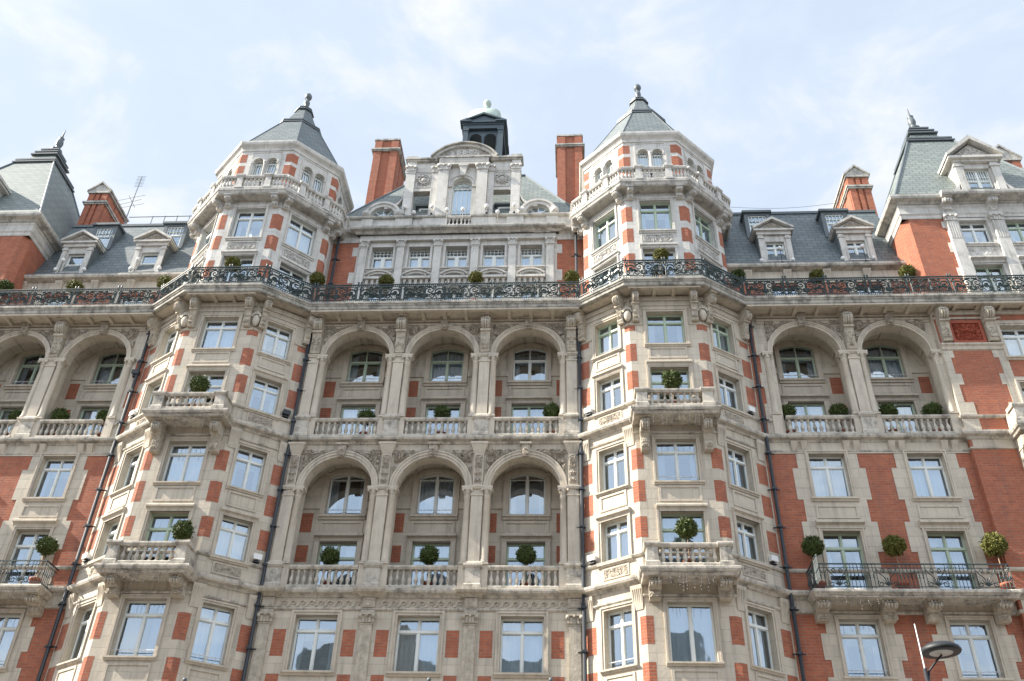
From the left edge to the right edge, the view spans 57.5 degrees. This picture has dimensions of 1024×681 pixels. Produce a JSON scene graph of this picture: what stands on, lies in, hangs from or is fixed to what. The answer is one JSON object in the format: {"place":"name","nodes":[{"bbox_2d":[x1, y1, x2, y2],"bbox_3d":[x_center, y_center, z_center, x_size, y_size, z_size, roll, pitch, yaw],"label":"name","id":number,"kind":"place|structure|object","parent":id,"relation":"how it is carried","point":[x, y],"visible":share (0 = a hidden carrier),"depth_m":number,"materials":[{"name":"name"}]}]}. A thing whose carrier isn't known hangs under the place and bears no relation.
{"place":"outdoors","nodes":[
{"label":"outdoors","id":0,"kind":"place"},
{"bbox_2d":[0,0,1023,238],"label":"sky","id":1,"kind":"structure","parent":0,"point":[784,97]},
{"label":"pavement","id":2,"kind":"structure","parent":0,"visible":0},
{"bbox_2d":[0,84,1023,680],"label":"hotel building","id":3,"kind":"structure","parent":2,"relation":"on","point":[486,484],"depth_m":39.93,"materials":[{"name":"stone"}]},
{"bbox_2d":[0,609,26,671],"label":"window","id":4,"kind":"structure","parent":3,"relation":"in","point":[9,628],"depth_m":35.84,"materials":[{"name":"glass"}]},
{"bbox_2d":[4,349,45,389],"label":"window","id":5,"kind":"structure","parent":3,"relation":"in","point":[35,367],"depth_m":45.03,"materials":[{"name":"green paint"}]},
{"bbox_2d":[0,519,58,583],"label":"window","id":6,"kind":"structure","parent":3,"relation":"in","point":[42,524],"depth_m":38.01,"materials":[{"name":"white paint"}]},
{"bbox_2d":[29,535,59,583],"bbox_3d":[-18.432,8.642,36.590,0.939,2.192,0.994,-1,-37,4],"label":"topiary shrub","id":7,"kind":"object","parent":3,"relation":"on","point":[47,545],"visible":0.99,"depth_m":36.75,"materials":[{"name":"green plant"}]},
{"bbox_2d":[22,453,79,501],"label":"window","id":8,"kind":"structure","parent":3,"relation":"in","point":[62,470],"depth_m":39.84,"materials":[{"name":"glass"}]},
{"bbox_2d":[47,406,70,434],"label":"topiary shrub","id":9,"kind":"object","parent":3,"relation":"on","point":[60,413],"visible":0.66,"depth_m":41.46,"materials":[{"name":"green plant"}]},
{"bbox_2d":[55,597,96,668],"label":"window","id":10,"kind":"structure","parent":3,"relation":"in","point":[60,664],"depth_m":34.58,"materials":[{"name":"white paint"}]},
{"bbox_2d":[75,409,107,434],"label":"window","id":11,"kind":"structure","parent":3,"relation":"in","point":[88,415],"depth_m":43.43,"materials":[{"name":"glass"}]},
{"bbox_2d":[83,348,125,388],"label":"window","id":12,"kind":"structure","parent":3,"relation":"in","point":[109,366],"depth_m":44.87,"materials":[{"name":"green paint"}]},
{"bbox_2d":[87,506,126,566],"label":"window","id":13,"kind":"structure","parent":3,"relation":"in","point":[121,511],"depth_m":36.98,"materials":[{"name":"white paint"}]},
{"bbox_2d":[109,441,143,497],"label":"window","id":14,"kind":"structure","parent":3,"relation":"in","point":[114,493],"depth_m":38.68,"materials":[{"name":"white paint"}]},
{"bbox_2d":[102,594,171,660],"bbox_3d":[-13.482,10.486,33.917,1.940,2.410,0.706,-1,-37,4],"label":"window","id":15,"kind":"structure","parent":3,"relation":"in","point":[128,649],"depth_m":34.07,"materials":[{"name":"glass"}]},
{"bbox_2d":[133,368,167,421],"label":"window","id":16,"kind":"structure","parent":3,"relation":"in","point":[162,373],"depth_m":40.96,"materials":[{"name":"white paint"}]},
{"bbox_2d":[150,322,178,366],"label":"window","id":17,"kind":"structure","parent":3,"relation":"in","point":[174,339],"depth_m":42.58,"materials":[{"name":"white paint"}]},
{"bbox_2d":[135,503,195,559],"bbox_3d":[-13.385,7.689,35.969,1.920,2.830,0.760,-1,-37,4],"label":"window","id":18,"kind":"structure","parent":3,"relation":"in","point":[165,530],"depth_m":36.44,"materials":[{"name":"green paint"}]},
{"bbox_2d":[44,302,312,680],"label":"bay window","id":19,"kind":"structure","parent":3,"relation":"in","point":[212,494],"depth_m":37.02,"materials":[{"name":"stone"}]},
{"bbox_2d":[153,437,210,484],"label":"window","id":20,"kind":"structure","parent":3,"relation":"in","point":[187,466],"depth_m":38.16,"materials":[{"name":"glass"}]},
{"bbox_2d":[171,519,196,558],"bbox_3d":[-12.475,7.603,35.013,0.907,1.964,0.928,-1,-37,4],"label":"topiary shrub","id":21,"kind":"object","parent":3,"relation":"on","point":[183,529],"visible":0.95,"depth_m":35.13,"materials":[{"name":"green plant"}]},
{"bbox_2d":[188,374,211,405],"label":"topiary shrub","id":22,"kind":"object","parent":3,"relation":"on","point":[198,383],"visible":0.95,"depth_m":39.11,"materials":[{"name":"green plant"}]},
{"bbox_2d":[177,364,230,402],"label":"window","id":23,"kind":"structure","parent":3,"relation":"in","point":[225,368],"depth_m":40.37,"materials":[{"name":"white paint"}]},
{"bbox_2d":[184,597,239,670],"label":"window","id":24,"kind":"structure","parent":3,"relation":"in","point":[210,630],"depth_m":34.41,"materials":[{"name":"glass"}]},
{"bbox_2d":[191,314,243,351],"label":"window","id":25,"kind":"structure","parent":3,"relation":"in","point":[223,337],"depth_m":42.04,"materials":[{"name":"glass"}]},
{"bbox_2d":[209,506,258,567],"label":"window","id":26,"kind":"structure","parent":3,"relation":"in","point":[237,536],"depth_m":36.67,"materials":[{"name":"white paint"}]},
{"bbox_2d":[232,211,264,236],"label":"window","id":27,"kind":"structure","parent":3,"relation":"in","point":[252,221],"depth_m":46.22,"materials":[{"name":"white paint"}]},
{"bbox_2d":[226,441,271,497],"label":"window","id":28,"kind":"structure","parent":3,"relation":"in","point":[246,462],"depth_m":38.52,"materials":[{"name":"white paint"}]},
{"bbox_2d":[244,367,287,420],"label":"window","id":29,"kind":"structure","parent":3,"relation":"in","point":[264,392],"depth_m":40.66,"materials":[{"name":"white paint"}]},
{"bbox_2d":[257,317,297,364],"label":"window","id":30,"kind":"structure","parent":3,"relation":"in","point":[265,333],"depth_m":42.31,"materials":[{"name":"white paint"}]},
{"bbox_2d":[286,218,314,254],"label":"window","id":31,"kind":"structure","parent":3,"relation":"in","point":[299,238],"depth_m":46.78,"materials":[{"name":"glass"}]},
{"bbox_2d":[280,610,342,675],"bbox_3d":[-7.376,11.338,34.796,2.000,2.430,0.760,-1,-37,4],"label":"window","id":32,"kind":"structure","parent":3,"relation":"in","point":[318,630],"depth_m":35.04,"materials":[{"name":"white paint"}]},
{"bbox_2d":[309,271,325,301],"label":"topiary shrub","id":33,"kind":"object","parent":3,"relation":"on","point":[317,277],"visible":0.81,"depth_m":44.59,"materials":[{"name":"green plant"}]},
{"bbox_2d":[319,546,340,584],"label":"topiary shrub","id":34,"kind":"object","parent":3,"relation":"on","point":[329,555],"visible":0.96,"depth_m":36.74,"materials":[{"name":"green plant"}]},
{"bbox_2d":[317,544,356,584],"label":"window","id":35,"kind":"structure","parent":3,"relation":"in","point":[349,559],"depth_m":38.42,"materials":[{"name":"glass"}]},
{"bbox_2d":[318,469,370,519],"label":"window","id":36,"kind":"structure","parent":3,"relation":"in","point":[330,514],"depth_m":40.04,"materials":[{"name":"white paint"}]},
{"bbox_2d":[341,407,374,433],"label":"window","id":37,"kind":"structure","parent":3,"relation":"in","point":[350,414],"depth_m":42.62,"materials":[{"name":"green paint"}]},
{"bbox_2d":[340,345,387,386],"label":"window","id":38,"kind":"structure","parent":3,"relation":"in","point":[351,382],"depth_m":44.02,"materials":[{"name":"green paint"}]},
{"bbox_2d":[363,269,391,300],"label":"window","id":39,"kind":"structure","parent":3,"relation":"in","point":[371,276],"depth_m":46.95,"materials":[{"name":"white paint"}]},
{"bbox_2d":[365,246,395,272],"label":"window","id":40,"kind":"structure","parent":3,"relation":"in","point":[378,261],"depth_m":48.24,"materials":[{"name":"white paint"}]},
{"bbox_2d":[386,610,444,676],"bbox_3d":[-3.504,11.291,34.549,2.000,2.430,0.744,-1,-37,4],"label":"window","id":41,"kind":"structure","parent":3,"relation":"in","point":[419,644],"depth_m":34.74,"materials":[{"name":"glass"}]},
{"bbox_2d":[401,269,429,300],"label":"window","id":42,"kind":"structure","parent":3,"relation":"in","point":[415,275],"depth_m":46.78,"materials":[{"name":"white paint"}]},
{"bbox_2d":[403,245,432,271],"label":"window","id":43,"kind":"structure","parent":3,"relation":"in","point":[415,262],"depth_m":48.13,"materials":[{"name":"glass"}]},
{"bbox_2d":[418,543,439,584],"bbox_3d":[-3.276,8.871,36.436,0.942,1.977,0.950,-1,-37,4],"label":"topiary shrub","id":44,"kind":"object","parent":3,"relation":"on","point":[429,555],"visible":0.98,"depth_m":36.53,"materials":[{"name":"green plant"}]},
{"bbox_2d":[410,544,450,584],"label":"window","id":45,"kind":"structure","parent":3,"relation":"in","point":[444,554],"depth_m":38.21,"materials":[{"name":"glass"}]},
{"bbox_2d":[410,469,459,519],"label":"window","id":46,"kind":"structure","parent":3,"relation":"in","point":[436,496],"depth_m":39.88,"materials":[{"name":"glass"}]},
{"bbox_2d":[433,404,451,433],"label":"topiary shrub","id":47,"kind":"object","parent":3,"relation":"on","point":[442,411],"visible":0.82,"depth_m":40.44,"materials":[{"name":"green plant"}]},
{"bbox_2d":[425,406,459,433],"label":"window","id":48,"kind":"structure","parent":3,"relation":"in","point":[428,413],"depth_m":42.31,"materials":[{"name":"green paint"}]},
{"bbox_2d":[423,344,468,386],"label":"window","id":49,"kind":"structure","parent":3,"relation":"in","point":[448,369],"depth_m":43.88,"materials":[{"name":"green paint"}]},
{"bbox_2d":[439,268,467,299],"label":"window","id":50,"kind":"structure","parent":3,"relation":"in","point":[453,274],"depth_m":46.65,"materials":[{"name":"white paint"}]},
{"bbox_2d":[440,245,469,270],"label":"window","id":51,"kind":"structure","parent":3,"relation":"in","point":[452,261],"depth_m":48.02,"materials":[{"name":"glass"}]},
{"bbox_2d":[451,182,471,223],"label":"window","id":52,"kind":"structure","parent":3,"relation":"in","point":[461,195],"depth_m":50.94,"materials":[{"name":"glass"}]},
{"bbox_2d":[478,244,506,270],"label":"window","id":53,"kind":"structure","parent":3,"relation":"in","point":[491,260],"depth_m":47.93,"materials":[{"name":"glass"}]},
{"bbox_2d":[479,268,506,298],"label":"window","id":54,"kind":"structure","parent":3,"relation":"in","point":[497,274],"depth_m":46.54,"materials":[{"name":"white paint"}]},
{"bbox_2d":[493,611,548,678],"bbox_3d":[0.368,11.249,34.307,2.000,2.430,0.743,-1,-37,4],"label":"window","id":55,"kind":"structure","parent":3,"relation":"in","point":[522,651],"depth_m":34.49,"materials":[{"name":"glass"}]},
{"bbox_2d":[506,544,544,585],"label":"window","id":56,"kind":"structure","parent":3,"relation":"in","point":[510,560],"depth_m":37.97,"materials":[{"name":"glass"}]},
{"bbox_2d":[515,543,536,585],"bbox_3d":[0.552,8.818,36.200,0.945,1.998,0.863,-1,-37,4],"label":"topiary shrub","id":57,"kind":"object","parent":3,"relation":"on","point":[526,555],"visible":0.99,"depth_m":36.30,"materials":[{"name":"green plant"}]},
{"bbox_2d":[502,469,550,519],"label":"window","id":58,"kind":"structure","parent":3,"relation":"in","point":[527,488],"depth_m":39.64,"materials":[{"name":"glass"}]},
{"bbox_2d":[511,406,545,432],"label":"window","id":59,"kind":"structure","parent":3,"relation":"in","point":[519,413],"depth_m":42.20,"materials":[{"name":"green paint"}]},
{"bbox_2d":[507,343,551,385],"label":"window","id":60,"kind":"structure","parent":3,"relation":"in","point":[519,361],"depth_m":43.60,"materials":[{"name":"white paint"}]},
{"bbox_2d":[516,243,544,269],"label":"window","id":61,"kind":"structure","parent":3,"relation":"in","point":[537,259],"depth_m":47.79,"materials":[{"name":"glass"}]},
{"bbox_2d":[516,267,544,298],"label":"window","id":62,"kind":"structure","parent":3,"relation":"in","point":[530,273],"depth_m":46.43,"materials":[{"name":"white paint"}]},
{"bbox_2d":[542,401,559,432],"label":"topiary shrub","id":63,"kind":"object","parent":3,"relation":"on","point":[551,410],"visible":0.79,"depth_m":40.13,"materials":[{"name":"green plant"}]},
{"bbox_2d":[563,269,579,297],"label":"topiary shrub","id":64,"kind":"object","parent":3,"relation":"on","point":[571,275],"visible":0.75,"depth_m":43.74,"materials":[{"name":"green plant"}]},
{"bbox_2d":[596,213,615,248],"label":"window","id":65,"kind":"structure","parent":3,"relation":"in","point":[608,232],"depth_m":45.90,"materials":[{"name":"glass"}]},
{"bbox_2d":[591,314,622,362],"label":"window","id":66,"kind":"structure","parent":3,"relation":"in","point":[606,336],"depth_m":41.43,"materials":[{"name":"green paint"}]},
{"bbox_2d":[592,364,625,418],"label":"window","id":67,"kind":"structure","parent":3,"relation":"in","point":[619,368],"depth_m":39.69,"materials":[{"name":"white paint"}]},
{"bbox_2d":[595,439,629,497],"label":"window","id":68,"kind":"structure","parent":3,"relation":"in","point":[612,462],"depth_m":37.54,"materials":[{"name":"white paint"}]},
{"bbox_2d":[595,506,632,569],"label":"window","id":69,"kind":"structure","parent":3,"relation":"in","point":[620,537],"depth_m":35.74,"materials":[{"name":"white paint"}]},
{"bbox_2d":[599,600,638,674],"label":"window","id":70,"kind":"structure","parent":3,"relation":"in","point":[615,627],"depth_m":33.48,"materials":[{"name":"white paint"}]},
{"bbox_2d":[640,203,671,228],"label":"window","id":71,"kind":"structure","parent":3,"relation":"in","point":[654,214],"depth_m":44.94,"materials":[{"name":"glass"}]},
{"bbox_2d":[643,252,676,276],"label":"window","id":72,"kind":"structure","parent":3,"relation":"in","point":[673,257],"depth_m":43.23,"materials":[{"name":"white paint"}]},
{"bbox_2d":[642,308,690,346],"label":"window","id":73,"kind":"structure","parent":3,"relation":"in","point":[649,335],"depth_m":40.79,"materials":[{"name":"green paint"}]},
{"bbox_2d":[646,360,694,399],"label":"window","id":74,"kind":"structure","parent":3,"relation":"in","point":[655,381],"depth_m":39.16,"materials":[{"name":"green paint"}]},
{"bbox_2d":[661,369,683,402],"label":"topiary shrub","id":75,"kind":"object","parent":3,"relation":"on","point":[672,379],"visible":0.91,"depth_m":37.88,"materials":[{"name":"green plant"}]},
{"bbox_2d":[651,435,704,484],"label":"window","id":76,"kind":"structure","parent":3,"relation":"in","point":[660,476],"depth_m":36.88,"materials":[{"name":"glass"}]},
{"bbox_2d":[656,503,711,561],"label":"window","id":77,"kind":"structure","parent":3,"relation":"in","point":[666,533],"depth_m":35.17,"materials":[{"name":"green paint"}]},
{"bbox_2d":[673,517,697,561],"bbox_3d":[6.374,7.345,33.878,0.989,2.096,1.016,-1,-37,4],"label":"topiary shrub","id":78,"kind":"object","parent":3,"relation":"on","point":[686,528],"visible":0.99,"depth_m":33.99,"materials":[{"name":"green plant"}]},
{"bbox_2d":[577,296,799,680],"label":"bay window","id":79,"kind":"structure","parent":3,"relation":"in","point":[642,496],"depth_m":35.91,"materials":[{"name":"stone"}]},
{"bbox_2d":[663,597,724,666],"bbox_3d":[6.298,10.269,32.683,1.940,2.410,0.704,-1,-37,4],"label":"window","id":80,"kind":"structure","parent":3,"relation":"in","point":[689,632],"depth_m":32.85,"materials":[{"name":"glass"}]},
{"bbox_2d":[695,213,711,244],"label":"window","id":81,"kind":"structure","parent":3,"relation":"in","point":[701,229],"depth_m":45.69,"materials":[{"name":"glass"}]},
{"bbox_2d":[709,313,740,360],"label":"window","id":82,"kind":"structure","parent":3,"relation":"in","point":[717,336],"depth_m":41.15,"materials":[{"name":"green paint"}]},
{"bbox_2d":[714,363,748,417],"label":"window","id":83,"kind":"structure","parent":3,"relation":"in","point":[722,389],"depth_m":39.38,"materials":[{"name":"white paint"}]},
{"bbox_2d":[724,439,759,497],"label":"window","id":84,"kind":"structure","parent":3,"relation":"in","point":[731,462],"depth_m":37.24,"materials":[{"name":"white paint"}]},
{"bbox_2d":[731,506,770,569],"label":"window","id":85,"kind":"structure","parent":3,"relation":"in","point":[741,535],"depth_m":35.43,"materials":[{"name":"white paint"}]},
{"bbox_2d":[744,601,785,676],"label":"window","id":86,"kind":"structure","parent":3,"relation":"in","point":[754,627],"depth_m":33.16,"materials":[{"name":"white paint"}]},
{"bbox_2d":[773,340,824,383],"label":"window","id":87,"kind":"structure","parent":3,"relation":"in","point":[796,359],"depth_m":42.80,"materials":[{"name":"green paint"}]},
{"bbox_2d":[788,404,826,431],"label":"window","id":88,"kind":"structure","parent":3,"relation":"in","point":[818,411],"depth_m":41.38,"materials":[{"name":"clear glass"}]},
{"bbox_2d":[799,535,825,587],"bbox_3d":[11.333,8.288,34.773,0.962,2.283,0.876,21,-41,-24],"label":"topiary shrub","id":89,"kind":"object","parent":3,"relation":"on","point":[811,545],"visible":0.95,"depth_m":34.95,"materials":[{"name":"green plant"}]},
{"bbox_2d":[804,450,859,501],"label":"window","id":90,"kind":"structure","parent":3,"relation":"in","point":[837,469],"depth_m":37.80,"materials":[{"name":"glass"}]},
{"bbox_2d":[828,402,849,431],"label":"topiary shrub","id":91,"kind":"object","parent":3,"relation":"on","point":[841,408],"visible":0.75,"depth_m":39.32,"materials":[{"name":"green plant"}]},
{"bbox_2d":[815,519,875,588],"bbox_3d":[12.690,8.276,35.589,1.840,2.870,0.795,-1,-37,4],"label":"window","id":92,"kind":"structure","parent":3,"relation":"in","point":[822,525],"depth_m":35.95,"materials":[{"name":"green paint"}]},
{"bbox_2d":[834,615,897,680],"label":"window","id":93,"kind":"structure","parent":3,"relation":"in","point":[848,635],"depth_m":33.73,"materials":[{"name":"glass"}]},
{"bbox_2d":[862,340,913,382],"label":"window","id":94,"kind":"structure","parent":3,"relation":"in","point":[892,372],"depth_m":42.62,"materials":[{"name":"glass"}]},
{"bbox_2d":[878,403,899,430],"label":"topiary shrub","id":95,"kind":"object","parent":3,"relation":"on","point":[889,409],"visible":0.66,"depth_m":39.20,"materials":[{"name":"green plant"}]},
{"bbox_2d":[881,534,909,588],"bbox_3d":[14.315,8.250,34.585,0.971,2.289,0.956,-1,-37,4],"label":"topiary shrub","id":96,"kind":"object","parent":3,"relation":"on","point":[894,545],"visible":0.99,"depth_m":34.77,"materials":[{"name":"green plant"}]},
{"bbox_2d":[878,403,919,430],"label":"window","id":97,"kind":"structure","parent":3,"relation":"in","point":[908,411],"depth_m":41.12,"materials":[{"name":"glass"}]},
{"bbox_2d":[898,263,917,293],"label":"topiary shrub","id":98,"kind":"object","parent":3,"relation":"on","point":[909,269],"visible":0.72,"depth_m":42.80,"materials":[{"name":"green plant"}]},
{"bbox_2d":[828,594,1004,608],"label":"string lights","id":99,"kind":"object","parent":3,"relation":"hanging from","point":[920,599],"visible":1,"depth_m":33.22,"materials":[{"name":"white metal"}]},
{"bbox_2d":[920,401,943,430],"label":"topiary shrub","id":100,"kind":"object","parent":3,"relation":"on","point":[936,407],"visible":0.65,"depth_m":39.10,"materials":[{"name":"green plant"}]},
{"bbox_2d":[902,449,961,501],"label":"window","id":101,"kind":"structure","parent":3,"relation":"in","point":[932,470],"depth_m":37.54,"materials":[{"name":"glass"}]},
{"bbox_2d":[918,520,984,588],"bbox_3d":[16.593,8.234,35.346,1.840,2.870,0.796,-1,-37,4],"label":"window","id":102,"kind":"structure","parent":3,"relation":"in","point":[956,550],"depth_m":35.66,"materials":[{"name":"green paint"}]},
{"bbox_2d":[960,223,990,241],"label":"window","id":103,"kind":"structure","parent":3,"relation":"in","point":[971,232],"depth_m":44.72,"materials":[{"name":"glass"}]},
{"bbox_2d":[944,616,1013,680],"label":"window","id":104,"kind":"structure","parent":3,"relation":"in","point":[952,637],"depth_m":33.37,"materials":[{"name":"white paint"}]},
{"bbox_2d":[975,267,1008,292],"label":"window","id":105,"kind":"structure","parent":3,"relation":"in","point":[997,268],"depth_m":43.17,"materials":[{"name":"green paint"}]},
{"bbox_2d":[978,531,1013,588],"bbox_3d":[17.971,8.165,34.408,1.022,2.423,0.971,-27,-45,34],"label":"topiary shrub","id":106,"kind":"object","parent":3,"relation":"on","point":[996,544],"visible":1,"depth_m":34.57,"materials":[{"name":"green plant"}]},
{"bbox_2d":[995,320,1023,359],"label":"window","id":107,"kind":"structure","parent":3,"relation":"in","point":[1011,352],"depth_m":40.97,"materials":[{"name":"clear glass"}]},
{"bbox_2d":[1006,223,1023,241],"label":"window","id":108,"kind":"structure","parent":3,"relation":"in","point":[1017,234],"depth_m":44.61,"materials":[{"name":"clear glass"}]},
{"bbox_2d":[1012,377,1023,401],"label":"window","id":109,"kind":"structure","parent":3,"relation":"in","point":[1018,381],"depth_m":39.15,"materials":[{"name":"white paint"}]},
{"bbox_2d":[914,624,961,680],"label":"street lamp","id":110,"kind":"object","parent":2,"relation":"on","point":[937,650],"visible":1,"depth_m":16.44,"materials":[{"name":"silver metal"}]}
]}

